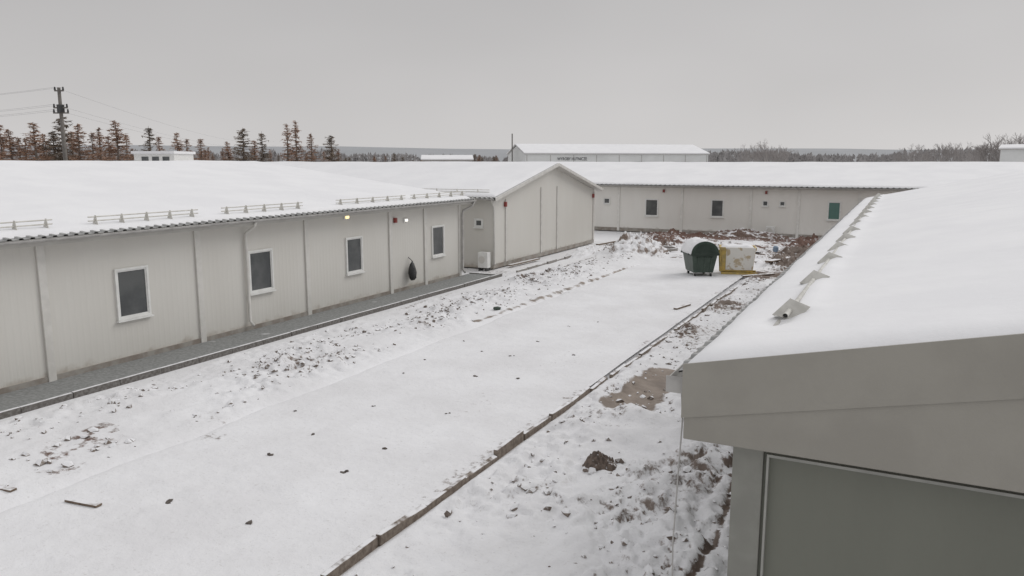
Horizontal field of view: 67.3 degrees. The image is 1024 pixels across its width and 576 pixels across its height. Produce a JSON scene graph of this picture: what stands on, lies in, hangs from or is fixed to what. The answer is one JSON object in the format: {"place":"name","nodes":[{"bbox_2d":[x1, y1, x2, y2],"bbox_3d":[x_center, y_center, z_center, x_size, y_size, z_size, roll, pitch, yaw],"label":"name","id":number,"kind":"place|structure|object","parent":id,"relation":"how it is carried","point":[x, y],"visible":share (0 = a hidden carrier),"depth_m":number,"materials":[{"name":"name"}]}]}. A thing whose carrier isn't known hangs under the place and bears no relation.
{"place":"outdoors","nodes":[
{"label":"outdoors","id":0,"kind":"place"},
{"bbox_2d":[0,273,492,410],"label":"pavement","id":1,"kind":"structure","parent":0,"point":[28,395],"depth_m":18.43,"materials":[{"name":"concrete"}]},
{"bbox_2d":[0,264,742,575],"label":"road","id":2,"kind":"structure","parent":0,"point":[302,503],"depth_m":11.85,"materials":[{"name":"white snow"}]},
{"bbox_2d":[64,497,101,507],"bbox_3d":[-5.680,2.839,10.195,0.558,0.034,0.100,3,10,20],"label":"board","id":3,"kind":"object","parent":2,"relation":"on","point":[83,502],"visible":1,"depth_m":10.17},
{"bbox_2d":[674,303,690,309],"bbox_3d":[5.296,0.577,23.939,0.120,0.057,0.922,8,12,39],"label":"board","id":4,"kind":"object","parent":2,"relation":"on","point":[681,306],"visible":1,"depth_m":23.83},
{"bbox_2d":[741,273,774,276],"bbox_3d":[9.758,-0.513,30.531,1.352,0.112,0.200,-2,10,-12],"label":"board","id":5,"kind":"object","parent":2,"relation":"on","point":[765,274],"visible":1,"depth_m":30.49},
{"bbox_2d":[0,228,819,575],"bbox_3d":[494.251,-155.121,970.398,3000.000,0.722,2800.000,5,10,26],"label":"ground","id":6,"kind":"structure","parent":0,"point":[436,540],"depth_m":12.29,"materials":[{"name":"white snow"}]},
{"bbox_2d":[0,125,11,159],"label":"larch tree","id":7,"kind":"object","parent":6,"relation":"on","point":[4,144],"visible":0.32,"depth_m":78.69,"materials":[{"name":"brown plant"}]},
{"bbox_2d":[0,485,16,491],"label":"board","id":8,"kind":"object","parent":6,"relation":"on","point":[7,488],"visible":1,"depth_m":10.57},
{"bbox_2d":[2,129,22,160],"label":"larch tree","id":9,"kind":"object","parent":6,"relation":"on","point":[11,140],"visible":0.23,"depth_m":84.56,"materials":[{"name":"brown plant"}]},
{"bbox_2d":[13,136,26,160],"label":"larch tree","id":10,"kind":"object","parent":6,"relation":"on","point":[21,151],"visible":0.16,"depth_m":88.60,"materials":[{"name":"brown plant"}]},
{"bbox_2d":[21,138,32,160],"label":"larch tree","id":11,"kind":"object","parent":6,"relation":"on","point":[25,145],"visible":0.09,"depth_m":90.49,"materials":[{"name":"brown plant"}]},
{"bbox_2d":[18,122,54,160],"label":"larch tree","id":12,"kind":"object","parent":6,"relation":"on","point":[33,141],"visible":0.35,"depth_m":82.56,"materials":[{"name":"brown plant"}]},
{"bbox_2d":[33,133,54,160],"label":"larch tree","id":13,"kind":"object","parent":6,"relation":"on","point":[41,145],"visible":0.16,"depth_m":88.49,"materials":[{"name":"brown plant"}]},
{"bbox_2d":[38,131,61,160],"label":"conifer tree","id":14,"kind":"object","parent":6,"relation":"on","point":[54,137],"visible":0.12,"depth_m":90.43,"materials":[{"name":"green plant"}]},
{"bbox_2d":[38,117,81,160],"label":"conifer tree","id":15,"kind":"object","parent":6,"relation":"on","point":[53,146],"visible":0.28,"depth_m":86.13,"materials":[{"name":"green plant"}]},
{"bbox_2d":[53,87,68,160],"bbox_3d":[-35.487,-10.581,61.093,1.219,10.474,0.460,3,10,16],"label":"utility pole","id":16,"kind":"object","parent":6,"relation":"on","point":[60,107],"visible":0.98,"depth_m":60.52,"materials":[{"name":"wood"}]},
{"bbox_2d":[66,131,77,160],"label":"larch tree","id":17,"kind":"object","parent":6,"relation":"on","point":[71,146],"visible":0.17,"depth_m":90.33,"materials":[{"name":"brown plant"}]},
{"bbox_2d":[65,124,95,160],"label":"larch tree","id":18,"kind":"object","parent":6,"relation":"on","point":[78,143],"visible":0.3,"depth_m":84.38,"materials":[{"name":"brown plant"}]},
{"bbox_2d":[85,133,104,160],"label":"larch tree","id":19,"kind":"object","parent":6,"relation":"on","point":[93,144],"visible":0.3,"depth_m":90.49,"materials":[{"name":"brown plant"}]},
{"bbox_2d":[89,127,108,160],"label":"larch tree","id":20,"kind":"object","parent":6,"relation":"on","point":[98,133],"visible":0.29,"depth_m":94.30,"materials":[{"name":"brown plant"}]},
{"bbox_2d":[102,136,116,160],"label":"larch tree","id":21,"kind":"object","parent":6,"relation":"on","point":[106,141],"visible":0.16,"depth_m":98.20,"materials":[{"name":"brown plant"}]},
{"bbox_2d":[100,120,132,160],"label":"larch tree","id":22,"kind":"object","parent":6,"relation":"on","point":[119,157],"visible":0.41,"depth_m":84.45,"materials":[{"name":"brown plant"}]},
{"bbox_2d":[121,135,133,159],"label":"larch tree","id":23,"kind":"object","parent":6,"relation":"on","point":[126,148],"visible":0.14,"depth_m":94.39,"materials":[{"name":"brown plant"}]},
{"bbox_2d":[139,127,157,150],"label":"conifer tree","id":24,"kind":"object","parent":6,"relation":"on","point":[148,133],"visible":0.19,"depth_m":107.95,"materials":[{"name":"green plant"}]},
{"bbox_2d":[154,137,163,150],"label":"larch tree","id":25,"kind":"object","parent":6,"relation":"on","point":[158,140],"visible":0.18,"depth_m":115.86,"materials":[{"name":"brown plant"}]},
{"bbox_2d":[131,151,195,160],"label":"white house","id":26,"kind":"structure","parent":6,"relation":"on","point":[161,155],"depth_m":80.83,"materials":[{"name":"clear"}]},
{"bbox_2d":[170,132,185,150],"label":"larch tree","id":27,"kind":"object","parent":6,"relation":"on","point":[177,146],"visible":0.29,"depth_m":102.20,"materials":[{"name":"brown plant"}]},
{"bbox_2d":[184,139,191,151],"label":"larch tree","id":28,"kind":"object","parent":6,"relation":"on","point":[186,143],"visible":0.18,"depth_m":110.10,"materials":[{"name":"brown plant"}]},
{"bbox_2d":[194,139,208,159],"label":"larch tree","id":29,"kind":"object","parent":6,"relation":"on","point":[201,151],"visible":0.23,"depth_m":104.20,"materials":[{"name":"brown plant"}]},
{"bbox_2d":[221,142,232,160],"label":"larch tree","id":30,"kind":"object","parent":6,"relation":"on","point":[229,151],"visible":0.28,"depth_m":114.19,"materials":[{"name":"brown plant"}]},
{"bbox_2d":[0,160,476,393],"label":"long barrack","id":31,"kind":"structure","parent":6,"relation":"on","point":[103,264],"depth_m":19.84,"materials":[{"name":"beige metal"}]},
{"bbox_2d":[113,265,153,322],"bbox_3d":[-8.510,0.119,17.301,0.110,1.185,0.903,5,10,26],"label":"window","id":32,"kind":"structure","parent":31,"relation":"in","point":[132,287],"depth_m":17.31,"materials":[{"name":"clear glass"}]},
{"bbox_2d":[248,248,276,295],"bbox_3d":[-6.754,-0.447,20.747,0.110,1.185,0.949,5,10,26],"label":"window","id":33,"kind":"structure","parent":31,"relation":"in","point":[261,268],"depth_m":20.77,"materials":[{"name":"clear glass"}]},
{"bbox_2d":[345,236,364,275],"bbox_3d":[-4.956,-1.026,24.274,0.110,1.185,0.883,5,10,26],"label":"window","id":34,"kind":"structure","parent":31,"relation":"in","point":[353,245],"depth_m":24.29,"materials":[{"name":"grey glass"}]},
{"bbox_2d":[408,257,416,279],"bbox_3d":[-3.492,-0.674,26.970,0.291,0.808,0.348,-1,9,-4],"label":"rubbish bag","id":35,"kind":"object","parent":31,"relation":"attached to","point":[412,272],"visible":1,"depth_m":26.89,"materials":[{"name":"black plastic"}]},
{"bbox_2d":[431,224,445,257],"bbox_3d":[-2.735,-1.742,28.632,0.110,1.185,0.912,5,10,26],"label":"window","id":36,"kind":"structure","parent":31,"relation":"in","point":[437,231],"depth_m":28.65,"materials":[{"name":"grey glass"}]},
{"bbox_2d":[227,128,261,160],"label":"conifer tree","id":37,"kind":"object","parent":6,"relation":"on","point":[243,153],"visible":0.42,"depth_m":109.97,"materials":[{"name":"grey plant"}]},
{"bbox_2d":[0,272,501,419],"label":"pavement kerb","id":38,"kind":"structure","parent":6,"relation":"on","point":[93,389],"depth_m":17.69,"materials":[{"name":"grey concrete"}]},
{"bbox_2d":[248,141,265,161],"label":"larch tree","id":39,"kind":"object","parent":6,"relation":"on","point":[254,148],"visible":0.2,"depth_m":118.05,"materials":[{"name":"brown plant"}]},
{"bbox_2d":[254,131,271,161],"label":"conifer tree","id":40,"kind":"object","parent":6,"relation":"on","point":[263,155],"visible":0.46,"depth_m":110.16,"materials":[{"name":"grey plant"}]},
{"bbox_2d":[280,124,296,160],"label":"larch tree","id":41,"kind":"object","parent":6,"relation":"on","point":[290,152],"visible":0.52,"depth_m":110.05,"materials":[{"name":"brown plant"}]},
{"bbox_2d":[290,120,304,160],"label":"larch tree","id":42,"kind":"object","parent":6,"relation":"on","point":[296,131],"visible":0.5,"depth_m":111.97,"materials":[{"name":"brown plant"}]},
{"bbox_2d":[304,134,320,161],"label":"larch tree","id":43,"kind":"object","parent":6,"relation":"on","point":[311,149],"visible":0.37,"depth_m":116.01,"materials":[{"name":"brown plant"}]},
{"bbox_2d":[0,246,631,490],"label":"soil clods","id":44,"kind":"object","parent":6,"relation":"on","point":[43,461],"visible":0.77,"depth_m":16.83,"materials":[{"name":"brown soil"}]},
{"bbox_2d":[319,136,345,161],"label":"conifer tree","id":45,"kind":"object","parent":6,"relation":"on","point":[329,150],"visible":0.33,"depth_m":112.00,"materials":[{"name":"grey plant"}]},
{"bbox_2d":[266,161,602,268],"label":"gabled barrack","id":46,"kind":"structure","parent":6,"relation":"on","point":[519,211],"depth_m":36.53,"materials":[{"name":"white metal"}]},
{"bbox_2d":[473,218,482,228],"bbox_3d":[-1.422,-2.742,32.677,0.478,0.412,0.110,5,10,26],"label":"window","id":47,"kind":"structure","parent":46,"relation":"in","point":[478,223],"depth_m":32.69,"materials":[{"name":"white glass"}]},
{"bbox_2d":[421,155,473,161],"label":"shed","id":48,"kind":"structure","parent":6,"relation":"on","point":[469,158],"depth_m":149.07,"materials":[{"name":"white metal"}]},
{"bbox_2d":[478,252,490,270],"bbox_3d":[-1.171,-1.107,32.461,0.460,0.820,0.340,5,10,26],"label":"heat pump","id":49,"kind":"object","parent":6,"relation":"on","point":[484,259],"visible":0.98,"depth_m":32.32,"materials":[{"name":"plastic"}]},
{"bbox_2d":[0,145,998,161],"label":"distant forest","id":50,"kind":"object","parent":6,"relation":"on","point":[724,156],"visible":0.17,"depth_m":312.15,"materials":[{"name":"plant"}]},
{"bbox_2d":[508,258,539,265],"bbox_3d":[0.561,-1.171,34.516,0.160,0.060,2.754,5,11,29],"label":"board","id":51,"kind":"object","parent":6,"relation":"on","point":[526,261],"visible":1,"depth_m":34.41,"materials":[{"name":"grey wood"}]},
{"bbox_2d":[320,281,744,575],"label":"road kerb","id":52,"kind":"structure","parent":6,"relation":"on","point":[359,552],"depth_m":10.90,"materials":[{"name":"concrete"}]},
{"bbox_2d":[516,255,594,272],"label":"path kerb","id":53,"kind":"structure","parent":6,"relation":"on","point":[548,262],"depth_m":34.19,"materials":[{"name":"concrete"}]},
{"bbox_2d":[562,244,604,258],"bbox_3d":[3.611,-1.821,38.006,2.000,0.610,5.500,5,10,26],"label":"snow pile","id":54,"kind":"object","parent":6,"relation":"on","point":[583,251],"visible":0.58,"depth_m":37.22,"materials":[{"name":"white snow"}]},
{"bbox_2d":[354,232,816,575],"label":"rubble","id":55,"kind":"object","parent":6,"relation":"on","point":[526,488],"visible":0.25,"depth_m":10.80,"materials":[{"name":"brown soil"}]},
{"bbox_2d":[582,450,616,471],"bbox_3d":[1.291,2.586,11.309,0.625,0.448,0.500,5,10,26],"label":"soil heap","id":56,"kind":"object","parent":6,"relation":"on","point":[598,460],"visible":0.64,"depth_m":11.20,"materials":[{"name":"brown soil"}]},
{"bbox_2d":[596,240,616,244],"bbox_3d":[5.201,-2.454,41.507,0.200,0.164,3.307,5,10,27],"label":"board","id":57,"kind":"object","parent":6,"relation":"on","point":[608,242],"visible":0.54,"depth_m":40.98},
{"bbox_2d":[507,134,709,161],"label":"warehouse","id":58,"kind":"structure","parent":6,"relation":"on","point":[605,152],"depth_m":153.53,"materials":[{"name":"white metal"}]},
{"bbox_2d":[609,231,667,256],"bbox_3d":[6.179,-2.150,37.633,3.125,1.372,6.000,5,10,26],"label":"snow pile","id":59,"kind":"object","parent":6,"relation":"on","point":[636,243],"visible":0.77,"depth_m":36.45,"materials":[{"name":"white snow"}]},
{"bbox_2d":[663,246,677,251],"bbox_3d":[7.464,-1.848,38.451,1.600,0.370,1.600,5,10,26],"label":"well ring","id":60,"kind":"object","parent":6,"relation":"on","point":[671,248],"visible":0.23,"depth_m":38.34,"materials":[{"name":"concrete"}]},
{"bbox_2d":[681,237,719,275],"bbox_3d":[7.527,-1.229,30.815,1.288,1.590,1.418,-1,9,-5],"label":"waste container","id":61,"kind":"object","parent":6,"relation":"on","point":[700,255],"visible":0.97,"depth_m":30.30,"materials":[{"name":"green paint"}]},
{"bbox_2d":[719,243,758,274],"bbox_3d":[9.121,-1.139,31.192,1.640,1.289,1.044,2,10,13],"label":"waste container","id":62,"kind":"object","parent":6,"relation":"on","point":[736,259],"visible":0.91,"depth_m":30.80,"materials":[{"name":"yellow paint"}]},
{"bbox_2d":[707,228,788,240],"bbox_3d":[13.899,-3.127,45.263,5.500,0.816,2.500,5,10,26],"label":"soil heap","id":63,"kind":"object","parent":6,"relation":"on","point":[746,233],"visible":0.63,"depth_m":44.77,"materials":[{"name":"white snow"}]},
{"bbox_2d":[735,150,761,161],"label":"bare tree","id":64,"kind":"object","parent":6,"relation":"on","point":[745,155],"visible":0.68,"depth_m":167.37,"materials":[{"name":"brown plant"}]},
{"bbox_2d":[734,145,767,161],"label":"bare tree","id":65,"kind":"object","parent":6,"relation":"on","point":[754,155],"visible":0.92,"depth_m":147.57,"materials":[{"name":"grey plant"}]},
{"bbox_2d":[748,146,776,161],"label":"bare tree","id":66,"kind":"object","parent":6,"relation":"on","point":[768,155],"visible":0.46,"depth_m":157.38,"materials":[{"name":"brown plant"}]},
{"bbox_2d":[751,140,787,161],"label":"bare tree","id":67,"kind":"object","parent":6,"relation":"on","point":[766,153],"visible":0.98,"depth_m":148.06,"materials":[{"name":"grey plant"}]},
{"bbox_2d":[766,226,774,233],"bbox_3d":[15.450,-3.347,46.025,0.500,0.680,0.340,5,10,26],"label":"heat pump","id":68,"kind":"object","parent":6,"relation":"on","point":[770,229],"visible":0.48,"depth_m":45.86,"materials":[{"name":"plastic"}]},
{"bbox_2d":[765,256,790,261],"bbox_3d":[12.108,-1.302,34.610,0.300,0.230,3.669,7,11,35],"label":"board","id":69,"kind":"object","parent":6,"relation":"on","point":[775,260],"visible":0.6,"depth_m":33.69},
{"bbox_2d":[767,150,789,161],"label":"bare tree","id":70,"kind":"object","parent":6,"relation":"on","point":[778,155],"visible":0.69,"depth_m":152.29,"materials":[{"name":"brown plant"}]},
{"bbox_2d":[777,147,797,161],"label":"bare tree","id":71,"kind":"object","parent":6,"relation":"on","point":[784,151],"visible":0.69,"depth_m":157.33,"materials":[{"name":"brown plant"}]},
{"bbox_2d":[556,162,1023,237],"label":"cross barrack","id":72,"kind":"structure","parent":6,"relation":"on","point":[803,199],"depth_m":48.03,"materials":[{"name":"beige metal"}]},
{"bbox_2d":[604,198,609,203],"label":"window","id":73,"kind":"structure","parent":72,"relation":"in","point":[606,200],"depth_m":50.75,"materials":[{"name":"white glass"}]},
{"bbox_2d":[644,199,658,216],"bbox_3d":[8.965,-5.152,49.448,0.942,1.151,0.110,5,10,26],"label":"window","id":74,"kind":"structure","parent":72,"relation":"in","point":[651,205],"depth_m":49.47,"materials":[{"name":"grey glass"}]},
{"bbox_2d":[710,199,723,217],"bbox_3d":[12.687,-4.908,47.591,0.861,1.142,0.110,5,10,26],"label":"window","id":75,"kind":"structure","parent":72,"relation":"in","point":[717,205],"depth_m":47.61,"materials":[{"name":"grey glass"}]},
{"bbox_2d":[761,200,767,206],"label":"window","id":76,"kind":"structure","parent":72,"relation":"in","point":[764,202],"depth_m":46.29,"materials":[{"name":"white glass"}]},
{"bbox_2d":[778,201,785,206],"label":"window","id":77,"kind":"structure","parent":72,"relation":"in","point":[781,203],"depth_m":45.85,"materials":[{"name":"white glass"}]},
{"bbox_2d":[826,201,841,220],"bbox_3d":[18.669,-4.445,44.618,0.794,1.135,0.110,5,10,26],"label":"window","id":78,"kind":"structure","parent":72,"relation":"in","point":[834,207],"depth_m":44.64,"materials":[{"name":"green glass"}]},
{"bbox_2d":[666,170,1023,575],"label":"barrack","id":79,"kind":"structure","parent":6,"relation":"on","point":[849,386],"depth_m":5.17,"materials":[{"name":"plastic"}]},
{"bbox_2d":[894,148,923,161],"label":"bare tree","id":80,"kind":"object","parent":6,"relation":"on","point":[900,158],"visible":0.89,"depth_m":166.20,"materials":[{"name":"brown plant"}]},
{"bbox_2d":[900,144,932,161],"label":"bare tree","id":81,"kind":"object","parent":6,"relation":"on","point":[920,157],"visible":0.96,"depth_m":147.47,"materials":[{"name":"grey plant"}]},
{"bbox_2d":[918,145,950,161],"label":"bare tree","id":82,"kind":"object","parent":6,"relation":"on","point":[926,153],"visible":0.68,"depth_m":151.47,"materials":[{"name":"grey plant"}]},
{"bbox_2d":[925,143,961,161],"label":"bare tree","id":83,"kind":"object","parent":6,"relation":"on","point":[943,150],"visible":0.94,"depth_m":147.26,"materials":[{"name":"grey plant"}]},
{"bbox_2d":[945,142,972,161],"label":"bare tree","id":84,"kind":"object","parent":6,"relation":"on","point":[952,156],"visible":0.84,"depth_m":147.51,"materials":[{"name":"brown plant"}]},
{"bbox_2d":[949,146,977,161],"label":"bare tree","id":85,"kind":"object","parent":6,"relation":"on","point":[961,156],"visible":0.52,"depth_m":156.95,"materials":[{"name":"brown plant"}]},
{"bbox_2d":[960,145,986,161],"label":"bare tree","id":86,"kind":"object","parent":6,"relation":"on","point":[970,159],"visible":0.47,"depth_m":126.30,"materials":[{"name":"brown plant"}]},
{"bbox_2d":[967,141,995,161],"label":"bare tree","id":87,"kind":"object","parent":6,"relation":"on","point":[983,151],"visible":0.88,"depth_m":118.16,"materials":[{"name":"brown plant"}]},
{"bbox_2d":[978,134,1023,161],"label":"bare tree","id":88,"kind":"object","parent":6,"relation":"on","point":[996,144],"visible":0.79,"depth_m":115.70,"materials":[{"name":"brown plant"}]},
{"bbox_2d":[984,137,1019,161],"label":"bare tree","id":89,"kind":"object","parent":6,"relation":"on","point":[999,150],"visible":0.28,"depth_m":119.93,"materials":[{"name":"brown plant"}]},
{"bbox_2d":[998,144,1023,161],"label":"shed","id":90,"kind":"structure","parent":6,"relation":"on","point":[1011,152],"depth_m":109.65,"materials":[{"name":"white metal"}]},
{"bbox_2d":[0,145,990,161],"bbox_3d":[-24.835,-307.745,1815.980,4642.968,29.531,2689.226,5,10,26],"label":"hills","id":91,"kind":"structure","parent":0,"point":[501,154],"depth_m":1022.64,"materials":[{"name":"plant"}]},
{"bbox_2d":[0,0,1023,149],"label":"sky","id":92,"kind":"structure","parent":0,"point":[440,74],"materials":[{"name":"grey"}]},
{"bbox_2d":[773,246,778,252],"bbox_3d":[13.168,-1.923,38.439,0.270,0.350,0.270,5,10,26],"label":"drum","id":93,"kind":"object","parent":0,"point":[775,248],"visible":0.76,"depth_m":38.33,"materials":[{"name":"blue plastic"}]}
]}

